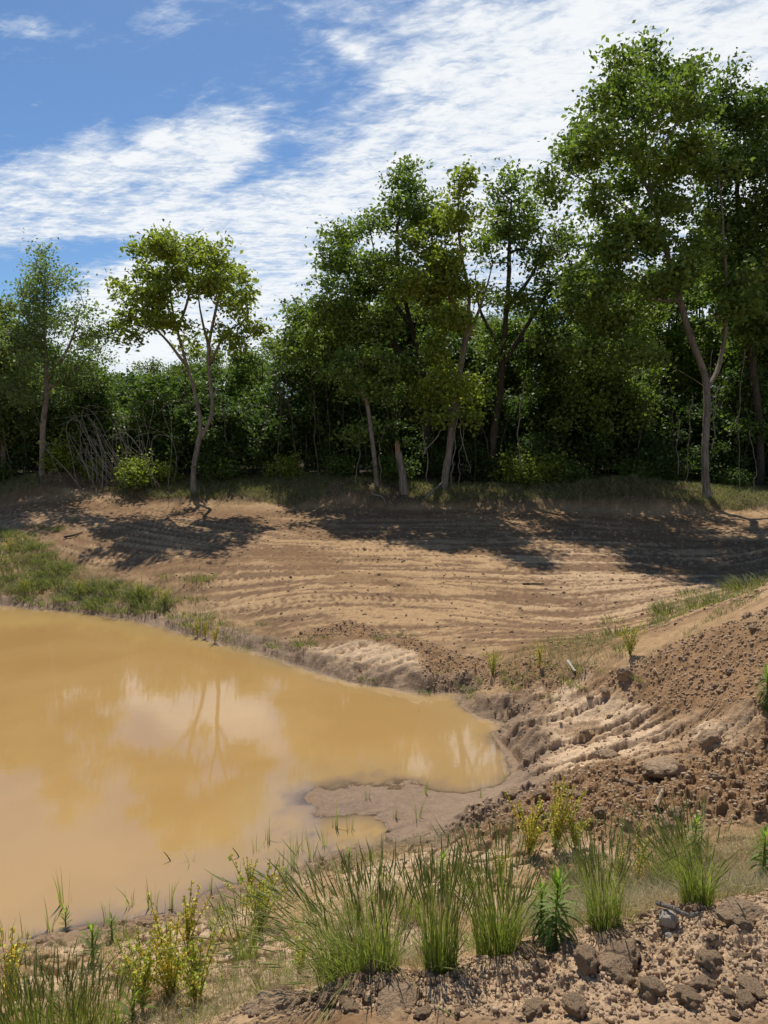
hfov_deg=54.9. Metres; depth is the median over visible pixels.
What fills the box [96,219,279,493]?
maple tree
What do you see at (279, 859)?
grass sprig
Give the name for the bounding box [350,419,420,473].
shrub
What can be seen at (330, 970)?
grass clump
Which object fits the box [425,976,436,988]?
dirt clod
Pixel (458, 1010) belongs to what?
dirt clod
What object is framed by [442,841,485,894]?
grass clump
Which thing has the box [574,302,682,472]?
wood tree
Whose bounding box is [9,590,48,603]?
grass tuft
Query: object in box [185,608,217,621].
grass tuft
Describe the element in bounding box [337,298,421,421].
wood tree
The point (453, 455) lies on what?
hanging vine
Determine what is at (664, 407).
wood tree
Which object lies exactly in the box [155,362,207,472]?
wood tree
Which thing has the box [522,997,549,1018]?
dirt clod
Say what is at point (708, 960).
dirt clod
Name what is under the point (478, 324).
wood tree
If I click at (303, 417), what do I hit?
shrub
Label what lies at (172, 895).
grass sprig
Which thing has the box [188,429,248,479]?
shrub
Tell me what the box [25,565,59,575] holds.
grass tuft
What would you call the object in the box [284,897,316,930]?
grass tuft
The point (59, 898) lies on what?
grass sprig
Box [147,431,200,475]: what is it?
shrub
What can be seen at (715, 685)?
dirt clod
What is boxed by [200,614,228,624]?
grass tuft
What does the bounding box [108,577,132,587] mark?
grass tuft
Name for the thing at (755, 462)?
hanging vine
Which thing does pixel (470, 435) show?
shrub
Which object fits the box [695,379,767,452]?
wood tree
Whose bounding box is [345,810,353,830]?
grass sprig
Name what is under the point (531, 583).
field stick
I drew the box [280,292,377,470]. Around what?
wood tree
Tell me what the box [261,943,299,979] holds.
grass tuft
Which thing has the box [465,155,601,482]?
vine draped tree
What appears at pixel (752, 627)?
dirt clod
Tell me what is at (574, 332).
wood tree
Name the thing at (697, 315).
wood tree
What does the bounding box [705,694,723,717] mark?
dry stalk
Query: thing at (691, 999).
dirt clod
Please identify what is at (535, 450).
shrub
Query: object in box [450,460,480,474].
shrub
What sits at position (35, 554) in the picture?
grass tuft
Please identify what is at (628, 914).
grass tuft
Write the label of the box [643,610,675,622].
grass tuft
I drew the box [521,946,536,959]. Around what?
dirt clod
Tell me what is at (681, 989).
dirt clod
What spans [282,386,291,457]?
bare sapling
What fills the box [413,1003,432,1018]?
dirt clod
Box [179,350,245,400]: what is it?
wood tree
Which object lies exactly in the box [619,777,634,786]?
dirt clod
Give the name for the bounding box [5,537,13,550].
podded weed
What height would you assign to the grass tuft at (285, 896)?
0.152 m
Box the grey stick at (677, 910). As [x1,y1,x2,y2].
[656,900,700,917]
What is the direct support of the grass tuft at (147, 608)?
on the ground at (378, 662)
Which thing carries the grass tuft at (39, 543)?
on the ground at (378, 662)
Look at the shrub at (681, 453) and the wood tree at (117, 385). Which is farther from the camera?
the wood tree at (117, 385)
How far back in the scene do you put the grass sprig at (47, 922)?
4.55 m
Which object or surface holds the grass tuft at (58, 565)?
on the ground at (378, 662)
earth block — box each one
[241,989,310,1019]
[322,972,366,996]
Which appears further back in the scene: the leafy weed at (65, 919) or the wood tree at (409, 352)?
the wood tree at (409, 352)
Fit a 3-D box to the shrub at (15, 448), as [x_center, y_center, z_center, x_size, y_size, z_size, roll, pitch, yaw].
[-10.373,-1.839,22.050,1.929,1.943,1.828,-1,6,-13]
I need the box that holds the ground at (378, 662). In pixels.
[0,450,767,1023]
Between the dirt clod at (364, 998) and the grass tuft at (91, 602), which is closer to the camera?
the dirt clod at (364, 998)
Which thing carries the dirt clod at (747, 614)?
on the ground at (378, 662)
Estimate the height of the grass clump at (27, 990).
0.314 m
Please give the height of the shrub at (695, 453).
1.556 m
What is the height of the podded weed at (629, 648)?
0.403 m
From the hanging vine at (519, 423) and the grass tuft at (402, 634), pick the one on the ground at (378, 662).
the grass tuft at (402, 634)
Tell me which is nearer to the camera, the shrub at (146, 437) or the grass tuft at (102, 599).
the grass tuft at (102, 599)
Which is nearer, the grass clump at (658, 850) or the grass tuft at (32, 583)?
the grass clump at (658, 850)
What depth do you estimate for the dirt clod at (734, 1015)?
2.17 m
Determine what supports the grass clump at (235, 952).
on the ground at (378, 662)
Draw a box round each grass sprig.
[0,919,15,940]
[17,912,28,938]
[44,900,59,932]
[52,867,71,908]
[101,902,117,922]
[115,887,135,907]
[145,879,159,908]
[165,881,178,909]
[207,874,213,890]
[265,814,277,841]
[274,843,284,867]
[289,832,310,866]
[296,835,307,851]
[304,824,318,859]
[332,800,347,829]
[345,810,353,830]
[409,792,424,818]
[422,780,428,793]
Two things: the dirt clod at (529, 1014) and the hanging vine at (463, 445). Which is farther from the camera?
the hanging vine at (463, 445)
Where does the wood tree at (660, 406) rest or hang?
on the ground at (378, 662)
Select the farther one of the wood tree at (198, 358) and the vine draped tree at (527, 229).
the wood tree at (198, 358)
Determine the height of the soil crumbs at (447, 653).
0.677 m
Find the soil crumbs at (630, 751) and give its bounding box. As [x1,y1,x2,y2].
[485,681,767,778]
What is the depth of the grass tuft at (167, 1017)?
2.85 m
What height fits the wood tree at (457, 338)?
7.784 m
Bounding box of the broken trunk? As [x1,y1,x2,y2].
[395,441,407,494]
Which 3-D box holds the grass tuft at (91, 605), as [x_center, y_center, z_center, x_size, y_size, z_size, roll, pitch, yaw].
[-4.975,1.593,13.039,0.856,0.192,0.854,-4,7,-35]
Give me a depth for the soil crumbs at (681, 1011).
2.49 m
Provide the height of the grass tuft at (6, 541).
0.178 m
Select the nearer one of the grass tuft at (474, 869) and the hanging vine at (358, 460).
the grass tuft at (474, 869)
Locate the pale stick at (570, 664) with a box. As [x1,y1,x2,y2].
[566,660,575,672]
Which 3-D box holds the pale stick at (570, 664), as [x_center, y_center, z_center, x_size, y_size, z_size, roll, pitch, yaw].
[2.004,1.646,7.905,0.036,0.068,0.249,-1,6,-6]
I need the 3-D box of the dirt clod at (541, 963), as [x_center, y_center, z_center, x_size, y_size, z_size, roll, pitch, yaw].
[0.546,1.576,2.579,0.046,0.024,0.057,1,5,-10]
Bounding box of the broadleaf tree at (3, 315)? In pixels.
[0,293,66,475]
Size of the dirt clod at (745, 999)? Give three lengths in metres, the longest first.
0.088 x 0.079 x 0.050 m
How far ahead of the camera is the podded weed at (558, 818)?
4.56 m
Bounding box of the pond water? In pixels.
[0,606,509,948]
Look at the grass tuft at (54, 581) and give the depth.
13.97 m
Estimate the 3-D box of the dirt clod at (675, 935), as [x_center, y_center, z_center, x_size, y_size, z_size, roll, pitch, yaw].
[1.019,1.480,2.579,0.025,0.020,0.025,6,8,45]
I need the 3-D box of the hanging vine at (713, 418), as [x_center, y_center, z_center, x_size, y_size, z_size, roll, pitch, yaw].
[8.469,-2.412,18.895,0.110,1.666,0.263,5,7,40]
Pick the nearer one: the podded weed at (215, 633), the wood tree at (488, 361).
the podded weed at (215, 633)
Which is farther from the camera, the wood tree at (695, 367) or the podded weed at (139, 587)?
the wood tree at (695, 367)
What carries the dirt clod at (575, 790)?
on the ground at (378, 662)
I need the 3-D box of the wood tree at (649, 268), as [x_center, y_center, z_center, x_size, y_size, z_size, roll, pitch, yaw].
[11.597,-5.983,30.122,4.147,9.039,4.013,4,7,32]
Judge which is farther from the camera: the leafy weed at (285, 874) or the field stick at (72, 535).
the field stick at (72, 535)
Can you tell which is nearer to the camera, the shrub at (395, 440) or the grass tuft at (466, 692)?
the grass tuft at (466, 692)
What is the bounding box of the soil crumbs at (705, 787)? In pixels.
[451,745,767,838]
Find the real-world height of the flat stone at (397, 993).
0.068 m
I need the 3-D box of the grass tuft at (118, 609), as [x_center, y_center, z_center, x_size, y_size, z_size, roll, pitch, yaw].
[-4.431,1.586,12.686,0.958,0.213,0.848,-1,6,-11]
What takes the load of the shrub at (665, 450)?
on the ground at (378, 662)
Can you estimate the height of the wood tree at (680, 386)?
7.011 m
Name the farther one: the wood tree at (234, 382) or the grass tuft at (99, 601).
the wood tree at (234, 382)
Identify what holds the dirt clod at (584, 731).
on the ground at (378, 662)
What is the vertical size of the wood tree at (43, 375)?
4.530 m
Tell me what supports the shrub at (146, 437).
on the ground at (378, 662)
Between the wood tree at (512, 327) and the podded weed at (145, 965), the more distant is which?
the wood tree at (512, 327)
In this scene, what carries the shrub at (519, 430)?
on the ground at (378, 662)
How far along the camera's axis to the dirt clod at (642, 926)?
2.70 m
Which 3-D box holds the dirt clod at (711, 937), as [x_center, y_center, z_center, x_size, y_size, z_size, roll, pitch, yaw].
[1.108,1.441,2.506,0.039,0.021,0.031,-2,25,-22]
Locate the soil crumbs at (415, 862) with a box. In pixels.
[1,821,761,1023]
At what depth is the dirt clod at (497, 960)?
2.68 m
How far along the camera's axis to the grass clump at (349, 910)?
3.87 m
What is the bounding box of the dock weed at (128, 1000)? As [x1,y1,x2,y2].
[105,966,157,1023]
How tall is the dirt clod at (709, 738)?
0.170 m
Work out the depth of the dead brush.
20.13 m
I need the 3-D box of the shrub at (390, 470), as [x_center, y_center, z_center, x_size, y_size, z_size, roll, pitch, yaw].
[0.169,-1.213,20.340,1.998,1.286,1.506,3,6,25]
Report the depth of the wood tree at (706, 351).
23.59 m
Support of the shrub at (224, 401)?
on the ground at (378, 662)
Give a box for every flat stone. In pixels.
[375,980,419,1020]
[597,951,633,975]
[713,896,766,925]
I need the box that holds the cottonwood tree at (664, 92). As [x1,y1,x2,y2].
[513,20,767,499]
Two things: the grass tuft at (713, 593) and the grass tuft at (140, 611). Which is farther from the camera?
the grass tuft at (140, 611)
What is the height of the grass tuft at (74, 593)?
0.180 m
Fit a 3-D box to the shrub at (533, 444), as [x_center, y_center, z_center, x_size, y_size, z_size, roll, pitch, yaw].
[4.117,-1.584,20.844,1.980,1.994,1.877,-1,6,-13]
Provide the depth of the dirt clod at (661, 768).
5.26 m
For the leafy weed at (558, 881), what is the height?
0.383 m
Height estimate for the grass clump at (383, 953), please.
0.491 m
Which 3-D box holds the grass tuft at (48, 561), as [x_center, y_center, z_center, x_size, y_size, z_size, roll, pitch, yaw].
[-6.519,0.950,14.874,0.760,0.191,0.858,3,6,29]
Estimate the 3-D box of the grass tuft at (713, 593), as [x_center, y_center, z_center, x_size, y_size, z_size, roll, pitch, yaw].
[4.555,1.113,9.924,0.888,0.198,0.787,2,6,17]
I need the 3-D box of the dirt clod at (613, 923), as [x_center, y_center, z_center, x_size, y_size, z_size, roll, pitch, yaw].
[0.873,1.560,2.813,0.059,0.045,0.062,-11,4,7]
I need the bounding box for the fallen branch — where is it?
[425,481,442,498]
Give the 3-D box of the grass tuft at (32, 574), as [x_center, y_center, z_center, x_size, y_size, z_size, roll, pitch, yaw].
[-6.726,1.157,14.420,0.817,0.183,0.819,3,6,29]
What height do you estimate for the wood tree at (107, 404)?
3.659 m
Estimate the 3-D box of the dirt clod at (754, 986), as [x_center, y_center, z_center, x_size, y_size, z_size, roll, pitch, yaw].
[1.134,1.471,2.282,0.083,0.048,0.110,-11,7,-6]
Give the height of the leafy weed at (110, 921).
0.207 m
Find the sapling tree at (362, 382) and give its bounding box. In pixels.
[315,329,421,486]
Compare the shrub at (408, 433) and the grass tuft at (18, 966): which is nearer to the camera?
the grass tuft at (18, 966)
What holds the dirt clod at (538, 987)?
on the ground at (378, 662)
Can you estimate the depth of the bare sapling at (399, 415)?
21.32 m
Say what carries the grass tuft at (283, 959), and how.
on the ground at (378, 662)
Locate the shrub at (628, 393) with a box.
[517,342,677,475]
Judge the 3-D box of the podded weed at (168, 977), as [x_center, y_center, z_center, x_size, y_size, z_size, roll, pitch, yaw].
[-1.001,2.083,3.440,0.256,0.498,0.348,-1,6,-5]
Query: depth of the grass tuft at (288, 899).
4.50 m
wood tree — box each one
[0,360,29,457]
[15,355,72,472]
[20,372,77,465]
[31,366,63,470]
[46,338,66,369]
[50,355,140,466]
[101,377,132,465]
[105,359,184,452]
[109,369,142,407]
[111,367,145,388]
[114,368,163,413]
[124,369,183,416]
[126,356,168,381]
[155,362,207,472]
[162,346,225,393]
[162,346,226,472]
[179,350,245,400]
[219,368,254,395]
[220,341,277,470]
[221,352,277,374]
[233,356,287,470]
[238,368,301,472]
[254,354,336,460]
[256,332,336,382]
[261,325,352,471]
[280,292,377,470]
[294,351,384,460]
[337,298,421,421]
[338,330,437,468]
[372,296,455,400]
[374,381,421,453]
[385,296,481,416]
[388,303,428,400]
[411,322,505,474]
[419,331,538,476]
[427,299,486,367]
[449,316,530,432]
[462,309,546,399]
[468,311,525,472]
[469,312,534,396]
[473,311,495,366]
[497,318,622,462]
[521,321,562,389]
[527,302,598,394]
[534,305,609,392]
[558,333,661,473]
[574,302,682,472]
[602,339,690,461]
[627,258,704,369]
[632,276,715,464]
[638,260,703,403]
[663,241,764,473]
[665,280,713,393]
[674,256,715,394]
[678,248,767,408]
[691,283,767,412]
[691,361,767,473]
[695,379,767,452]
[745,281,767,412]
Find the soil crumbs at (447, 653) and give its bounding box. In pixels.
[281,619,595,692]
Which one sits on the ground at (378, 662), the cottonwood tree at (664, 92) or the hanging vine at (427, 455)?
the cottonwood tree at (664, 92)
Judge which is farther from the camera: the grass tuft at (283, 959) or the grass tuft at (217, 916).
the grass tuft at (217, 916)
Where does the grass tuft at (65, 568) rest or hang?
on the ground at (378, 662)
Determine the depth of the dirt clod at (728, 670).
6.38 m
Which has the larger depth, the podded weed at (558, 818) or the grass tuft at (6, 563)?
the grass tuft at (6, 563)
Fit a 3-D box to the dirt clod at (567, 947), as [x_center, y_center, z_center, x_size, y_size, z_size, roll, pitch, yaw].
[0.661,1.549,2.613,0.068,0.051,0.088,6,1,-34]
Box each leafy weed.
[57,907,72,931]
[78,919,107,968]
[102,911,121,943]
[280,865,289,885]
[344,847,353,867]
[433,847,452,893]
[526,877,555,940]
[531,863,586,954]
[684,810,706,861]
[744,824,767,880]
[754,662,767,713]
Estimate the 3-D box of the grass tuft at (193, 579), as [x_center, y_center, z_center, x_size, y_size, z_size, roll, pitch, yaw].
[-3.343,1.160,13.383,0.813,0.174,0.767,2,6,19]
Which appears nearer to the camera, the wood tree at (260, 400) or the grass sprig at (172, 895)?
the grass sprig at (172, 895)
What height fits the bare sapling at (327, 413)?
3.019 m
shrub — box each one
[0,420,65,471]
[0,456,25,482]
[2,411,61,471]
[12,383,108,468]
[12,435,47,471]
[32,427,97,477]
[58,440,91,468]
[71,410,134,467]
[76,452,110,483]
[83,425,143,470]
[107,429,157,466]
[110,445,165,489]
[110,448,157,492]
[125,430,156,462]
[130,415,192,466]
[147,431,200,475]
[148,451,185,483]
[150,388,260,477]
[154,388,241,471]
[185,445,252,483]
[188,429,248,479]
[199,420,249,454]
[223,431,274,473]
[227,410,295,464]
[234,426,293,476]
[236,389,340,470]
[260,445,308,480]
[270,428,323,470]
[288,397,366,471]
[316,445,362,477]
[327,415,364,467]
[332,417,383,472]
[344,407,419,475]
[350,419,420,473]
[361,444,423,483]
[374,416,421,466]
[380,399,462,465]
[397,431,458,481]
[406,425,459,476]
[409,415,476,466]
[441,408,515,476]
[450,430,505,475]
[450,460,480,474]
[456,440,503,482]
[476,418,522,441]
[481,432,524,461]
[483,444,531,482]
[488,442,551,484]
[495,421,569,478]
[497,422,539,449]
[507,433,556,460]
[510,443,554,484]
[517,342,677,475]
[520,441,582,484]
[536,423,585,467]
[541,449,598,485]
[583,405,663,462]
[602,448,667,479]
[603,419,686,478]
[615,392,726,459]
[619,424,678,476]
[649,447,712,480]
[671,427,697,460]
[675,399,753,472]
[676,436,733,481]
[682,391,717,408]
[690,427,758,476]
[710,459,762,487]
[728,439,767,481]
[746,444,767,480]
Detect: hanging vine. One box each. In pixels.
[355,425,362,482]
[378,426,384,487]
[422,425,428,485]
[422,428,442,457]
[450,417,457,488]
[458,421,463,486]
[459,415,470,471]
[517,380,525,469]
[676,415,679,468]
[686,395,692,479]
[709,350,715,429]
[712,385,719,449]
[737,351,744,491]
[749,431,756,492]
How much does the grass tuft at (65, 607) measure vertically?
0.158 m
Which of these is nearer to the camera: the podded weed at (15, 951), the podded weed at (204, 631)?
the podded weed at (15, 951)
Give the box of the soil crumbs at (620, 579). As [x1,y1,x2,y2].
[0,498,767,662]
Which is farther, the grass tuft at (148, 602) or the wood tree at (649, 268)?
the wood tree at (649, 268)
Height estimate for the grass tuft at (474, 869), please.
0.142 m
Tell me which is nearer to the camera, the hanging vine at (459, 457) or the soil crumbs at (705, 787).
the soil crumbs at (705, 787)
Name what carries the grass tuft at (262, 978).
on the ground at (378, 662)
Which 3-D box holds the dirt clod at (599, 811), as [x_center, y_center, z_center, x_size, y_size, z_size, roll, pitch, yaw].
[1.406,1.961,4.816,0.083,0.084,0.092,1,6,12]
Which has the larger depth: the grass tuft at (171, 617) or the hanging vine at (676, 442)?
the hanging vine at (676, 442)
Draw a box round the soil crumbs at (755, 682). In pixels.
[596,606,767,712]
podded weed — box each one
[0,926,30,1008]
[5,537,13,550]
[17,576,29,592]
[72,575,84,594]
[107,943,142,985]
[114,922,172,1009]
[131,577,143,596]
[133,892,196,997]
[157,584,171,603]
[161,907,227,1008]
[169,880,211,949]
[191,618,199,636]
[201,618,208,636]
[209,623,220,642]
[222,853,287,933]
[242,856,257,892]
[283,927,314,975]
[482,644,504,675]
[489,846,511,873]
[504,791,554,855]
[533,641,542,666]
[540,775,586,849]
[561,798,592,847]
[614,833,628,878]
[618,620,645,655]
[633,823,650,880]
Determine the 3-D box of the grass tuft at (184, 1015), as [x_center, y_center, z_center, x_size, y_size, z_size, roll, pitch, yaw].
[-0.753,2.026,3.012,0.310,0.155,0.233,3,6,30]
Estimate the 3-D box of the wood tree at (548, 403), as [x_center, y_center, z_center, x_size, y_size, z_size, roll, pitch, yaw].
[4.940,-3.121,21.669,3.791,4.766,3.446,-2,6,-21]
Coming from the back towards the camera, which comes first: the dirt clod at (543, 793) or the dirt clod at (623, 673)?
the dirt clod at (623, 673)
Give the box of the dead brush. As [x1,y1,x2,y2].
[36,391,180,487]
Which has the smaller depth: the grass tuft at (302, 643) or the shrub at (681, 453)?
the grass tuft at (302, 643)
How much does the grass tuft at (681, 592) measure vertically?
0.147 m
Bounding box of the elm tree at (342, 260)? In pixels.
[269,152,449,480]
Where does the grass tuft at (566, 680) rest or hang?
on the ground at (378, 662)
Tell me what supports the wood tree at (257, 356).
on the ground at (378, 662)
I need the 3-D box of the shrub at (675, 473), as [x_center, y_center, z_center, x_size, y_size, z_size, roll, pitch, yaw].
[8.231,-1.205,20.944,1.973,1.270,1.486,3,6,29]
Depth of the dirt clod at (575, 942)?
2.69 m
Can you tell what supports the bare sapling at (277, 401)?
on the ground at (378, 662)
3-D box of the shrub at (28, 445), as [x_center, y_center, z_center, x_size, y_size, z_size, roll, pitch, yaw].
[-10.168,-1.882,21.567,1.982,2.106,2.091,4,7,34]
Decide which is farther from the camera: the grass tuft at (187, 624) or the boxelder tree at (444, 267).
the boxelder tree at (444, 267)
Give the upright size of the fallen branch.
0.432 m
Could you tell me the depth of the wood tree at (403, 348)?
25.73 m
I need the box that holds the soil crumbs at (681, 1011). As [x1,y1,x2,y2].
[235,888,767,1022]
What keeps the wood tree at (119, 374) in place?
on the ground at (378, 662)
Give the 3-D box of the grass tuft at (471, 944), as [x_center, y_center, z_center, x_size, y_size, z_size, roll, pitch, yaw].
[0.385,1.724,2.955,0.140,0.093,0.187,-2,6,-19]
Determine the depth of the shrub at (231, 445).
22.93 m
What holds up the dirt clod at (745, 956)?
on the ground at (378, 662)
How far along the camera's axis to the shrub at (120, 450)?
21.02 m
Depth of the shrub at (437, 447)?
21.88 m
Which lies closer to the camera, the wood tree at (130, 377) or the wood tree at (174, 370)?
the wood tree at (130, 377)
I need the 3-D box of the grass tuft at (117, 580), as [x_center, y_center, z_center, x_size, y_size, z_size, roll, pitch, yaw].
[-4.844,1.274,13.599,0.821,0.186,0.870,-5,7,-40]
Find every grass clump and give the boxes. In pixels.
[0,928,117,1023]
[0,954,56,1023]
[31,955,163,1023]
[158,824,465,1023]
[206,886,272,963]
[321,857,373,929]
[324,833,424,975]
[373,838,438,922]
[392,830,487,974]
[421,815,574,959]
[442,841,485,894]
[548,806,683,932]
[558,836,601,883]
[590,788,763,906]
[612,809,716,885]
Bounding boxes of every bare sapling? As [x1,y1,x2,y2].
[14,407,32,475]
[114,420,131,465]
[178,366,191,475]
[214,385,236,479]
[242,390,252,472]
[258,402,274,477]
[269,359,282,473]
[270,355,298,475]
[272,372,287,459]
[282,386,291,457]
[303,405,319,471]
[307,377,327,475]
[310,403,327,473]
[319,374,331,473]
[336,383,350,453]
[388,393,406,453]
[473,422,486,482]
[481,422,489,481]
[638,374,655,460]
[665,376,683,462]
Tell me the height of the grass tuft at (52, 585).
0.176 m
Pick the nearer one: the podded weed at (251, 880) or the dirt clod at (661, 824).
the dirt clod at (661, 824)
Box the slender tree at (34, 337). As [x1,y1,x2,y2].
[0,228,129,476]
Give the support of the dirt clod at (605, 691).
on the ground at (378, 662)
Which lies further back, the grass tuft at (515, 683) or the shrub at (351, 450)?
the shrub at (351, 450)
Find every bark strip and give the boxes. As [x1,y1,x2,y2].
[635,799,645,803]
[653,788,664,808]
[752,799,766,806]
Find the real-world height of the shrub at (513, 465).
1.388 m
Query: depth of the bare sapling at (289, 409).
20.85 m
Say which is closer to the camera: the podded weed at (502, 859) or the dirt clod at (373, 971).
the dirt clod at (373, 971)
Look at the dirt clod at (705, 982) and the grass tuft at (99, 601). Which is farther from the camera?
the grass tuft at (99, 601)
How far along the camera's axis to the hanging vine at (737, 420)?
18.93 m
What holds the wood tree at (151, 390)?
on the ground at (378, 662)
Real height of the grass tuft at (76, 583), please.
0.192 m
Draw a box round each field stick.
[64,532,82,537]
[522,583,543,584]
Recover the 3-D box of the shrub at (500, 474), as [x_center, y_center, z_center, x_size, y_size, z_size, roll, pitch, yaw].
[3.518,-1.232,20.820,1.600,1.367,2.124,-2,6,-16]
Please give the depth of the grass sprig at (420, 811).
5.79 m
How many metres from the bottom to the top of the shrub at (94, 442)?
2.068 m
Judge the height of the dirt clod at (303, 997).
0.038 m
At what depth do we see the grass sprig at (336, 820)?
5.73 m
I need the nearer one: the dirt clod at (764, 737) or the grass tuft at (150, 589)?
the dirt clod at (764, 737)
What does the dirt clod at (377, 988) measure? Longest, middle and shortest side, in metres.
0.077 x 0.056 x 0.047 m
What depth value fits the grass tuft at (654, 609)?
10.60 m
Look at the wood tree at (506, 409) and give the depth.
21.60 m
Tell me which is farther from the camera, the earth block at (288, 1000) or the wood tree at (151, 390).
the wood tree at (151, 390)
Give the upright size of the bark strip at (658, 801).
0.095 m
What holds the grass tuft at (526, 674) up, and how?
on the ground at (378, 662)
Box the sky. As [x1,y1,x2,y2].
[0,0,767,407]
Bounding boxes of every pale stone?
[659,909,678,928]
[665,932,672,937]
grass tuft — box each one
[0,536,16,545]
[0,551,15,558]
[0,558,15,564]
[0,560,14,572]
[0,953,33,978]
[2,529,42,538]
[9,540,42,550]
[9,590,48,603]
[10,533,43,542]
[10,581,46,592]
[11,582,36,591]
[14,539,39,547]
[16,568,48,577]
[20,574,45,582]
[21,549,48,557]
[21,577,43,585]
[23,537,52,546]
[23,540,53,549]
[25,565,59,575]
[28,595,62,606]
[33,579,64,589]
[36,591,85,602]
[37,566,63,574]
[37,572,73,586]
[39,560,71,570]
[42,553,78,564]
[46,525,65,530]
[47,560,70,569]
[52,593,80,602]
[56,577,102,587]
[57,565,88,575]
[60,562,84,570]
[61,584,90,594]
[62,573,80,579]
[62,602,94,610]
[72,596,111,608]
[78,598,115,610]
[80,592,121,606]
[81,604,100,611]
[85,573,114,584]
[85,578,124,591]
[87,578,116,589]
[90,592,117,601]
[97,582,133,595]
[98,599,146,613]
[103,600,133,614]
[104,576,142,587]
[104,914,142,944]
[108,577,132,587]
[115,586,164,597]
[121,586,160,598]
[123,584,161,595]
[123,982,189,1023]
[125,590,151,602]
[127,593,160,606]
[131,603,164,614]
[135,583,163,593]
[139,600,173,610]
[145,1001,200,1023]
[148,591,181,603]
[150,595,185,605]
[153,571,175,577]
[165,606,192,619]
[171,984,221,1022]
[177,614,202,629]
[181,570,209,583]
[181,591,209,602]
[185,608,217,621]
[186,935,210,956]
[188,571,220,581]
[199,889,238,914]
[199,894,236,929]
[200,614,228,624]
[204,953,240,992]
[235,946,294,998]
[258,879,308,907]
[261,636,284,649]
[261,929,309,974]
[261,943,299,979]
[271,882,301,908]
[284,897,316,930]
[287,636,318,649]
[289,634,314,646]
[297,854,328,880]
[307,888,335,914]
[354,839,386,861]
[362,859,412,883]
[372,632,391,640]
[390,930,463,975]
[395,630,417,637]
[416,688,437,694]
[439,886,487,923]
[450,919,486,948]
[451,855,492,881]
[460,687,475,698]
[464,933,478,955]
[493,804,522,831]
[506,679,522,689]
[516,670,539,678]
[547,691,557,700]
[553,671,582,687]
[568,658,585,672]
[568,679,586,690]
[591,879,649,927]
[597,613,625,622]
[599,623,625,635]
[603,641,633,654]
[630,671,646,681]
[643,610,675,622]
[645,602,673,616]
[648,599,678,613]
[651,599,675,607]
[651,599,689,617]
[651,620,673,627]
[676,587,704,596]
[681,595,721,609]
[685,846,733,876]
[689,585,733,599]
[692,596,723,606]
[701,590,729,605]
[713,575,751,588]
[718,573,766,591]
[726,580,755,592]
[728,571,764,584]
[745,570,767,586]
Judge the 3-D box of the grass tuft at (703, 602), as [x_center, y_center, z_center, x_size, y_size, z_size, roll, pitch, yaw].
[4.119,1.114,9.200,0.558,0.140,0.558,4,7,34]
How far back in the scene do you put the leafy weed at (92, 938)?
3.87 m
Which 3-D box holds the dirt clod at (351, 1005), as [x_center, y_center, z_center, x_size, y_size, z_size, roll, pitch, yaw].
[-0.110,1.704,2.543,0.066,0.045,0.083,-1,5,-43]
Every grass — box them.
[0,467,767,509]
[0,526,245,633]
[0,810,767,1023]
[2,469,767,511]
[17,823,767,1023]
[496,832,767,941]
[499,580,763,683]
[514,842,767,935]
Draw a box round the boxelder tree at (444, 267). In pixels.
[380,154,504,488]
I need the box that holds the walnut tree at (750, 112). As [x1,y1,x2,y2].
[682,47,767,487]
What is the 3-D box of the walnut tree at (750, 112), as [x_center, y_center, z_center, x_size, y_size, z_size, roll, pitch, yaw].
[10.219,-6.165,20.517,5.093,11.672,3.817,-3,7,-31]
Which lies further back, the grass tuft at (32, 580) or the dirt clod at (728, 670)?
the grass tuft at (32, 580)
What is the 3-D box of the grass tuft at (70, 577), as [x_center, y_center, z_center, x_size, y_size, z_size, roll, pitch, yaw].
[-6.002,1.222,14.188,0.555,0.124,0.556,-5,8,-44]
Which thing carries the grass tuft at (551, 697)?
on the ground at (378, 662)
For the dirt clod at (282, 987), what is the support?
on the ground at (378, 662)
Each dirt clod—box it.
[276,985,288,989]
[299,992,308,1002]
[310,992,318,1000]
[318,991,337,1008]
[339,997,346,1006]
[342,998,360,1013]
[353,987,363,997]
[357,974,368,981]
[362,995,369,1004]
[364,959,380,975]
[366,996,375,1005]
[371,982,386,996]
[387,977,405,983]
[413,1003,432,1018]
[417,968,434,977]
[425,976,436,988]
[449,967,463,978]
[454,1006,464,1017]
[492,955,504,965]
[500,969,508,976]
[501,788,523,799]
[505,804,515,812]
[515,940,535,951]
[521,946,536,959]
[522,758,528,763]
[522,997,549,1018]
[523,1007,536,1019]
[533,788,548,801]
[534,984,543,991]
[535,957,546,969]
[560,941,576,954]
[561,992,586,1020]
[564,937,582,944]
[567,789,579,795]
[573,943,600,975]
[582,729,588,733]
[586,694,592,698]
[593,806,606,818]
[595,749,620,759]
[595,933,609,944]
[598,937,640,968]
[601,688,608,694]
[606,914,620,927]
[610,964,635,985]
[616,665,634,681]
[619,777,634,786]
[622,731,631,737]
[633,784,648,791]
[636,913,643,919]
[636,975,666,1002]
[639,922,648,930]
[641,756,686,779]
[653,907,663,918]
[656,814,668,819]
[660,818,671,827]
[668,806,684,820]
[673,933,678,938]
[673,984,697,1003]
[681,991,703,1008]
[686,754,698,759]
[688,974,717,991]
[691,902,706,911]
[694,948,722,973]
[698,730,723,750]
[706,772,725,780]
[706,933,716,941]
[711,683,720,688]
[714,949,723,963]
[719,986,735,998]
[725,667,735,673]
[728,1009,740,1019]
[732,917,754,930]
[735,987,756,1010]
[736,779,743,785]
[736,974,766,1000]
[737,952,750,959]
[742,611,751,618]
[749,624,758,631]
[759,779,767,787]
[760,735,767,740]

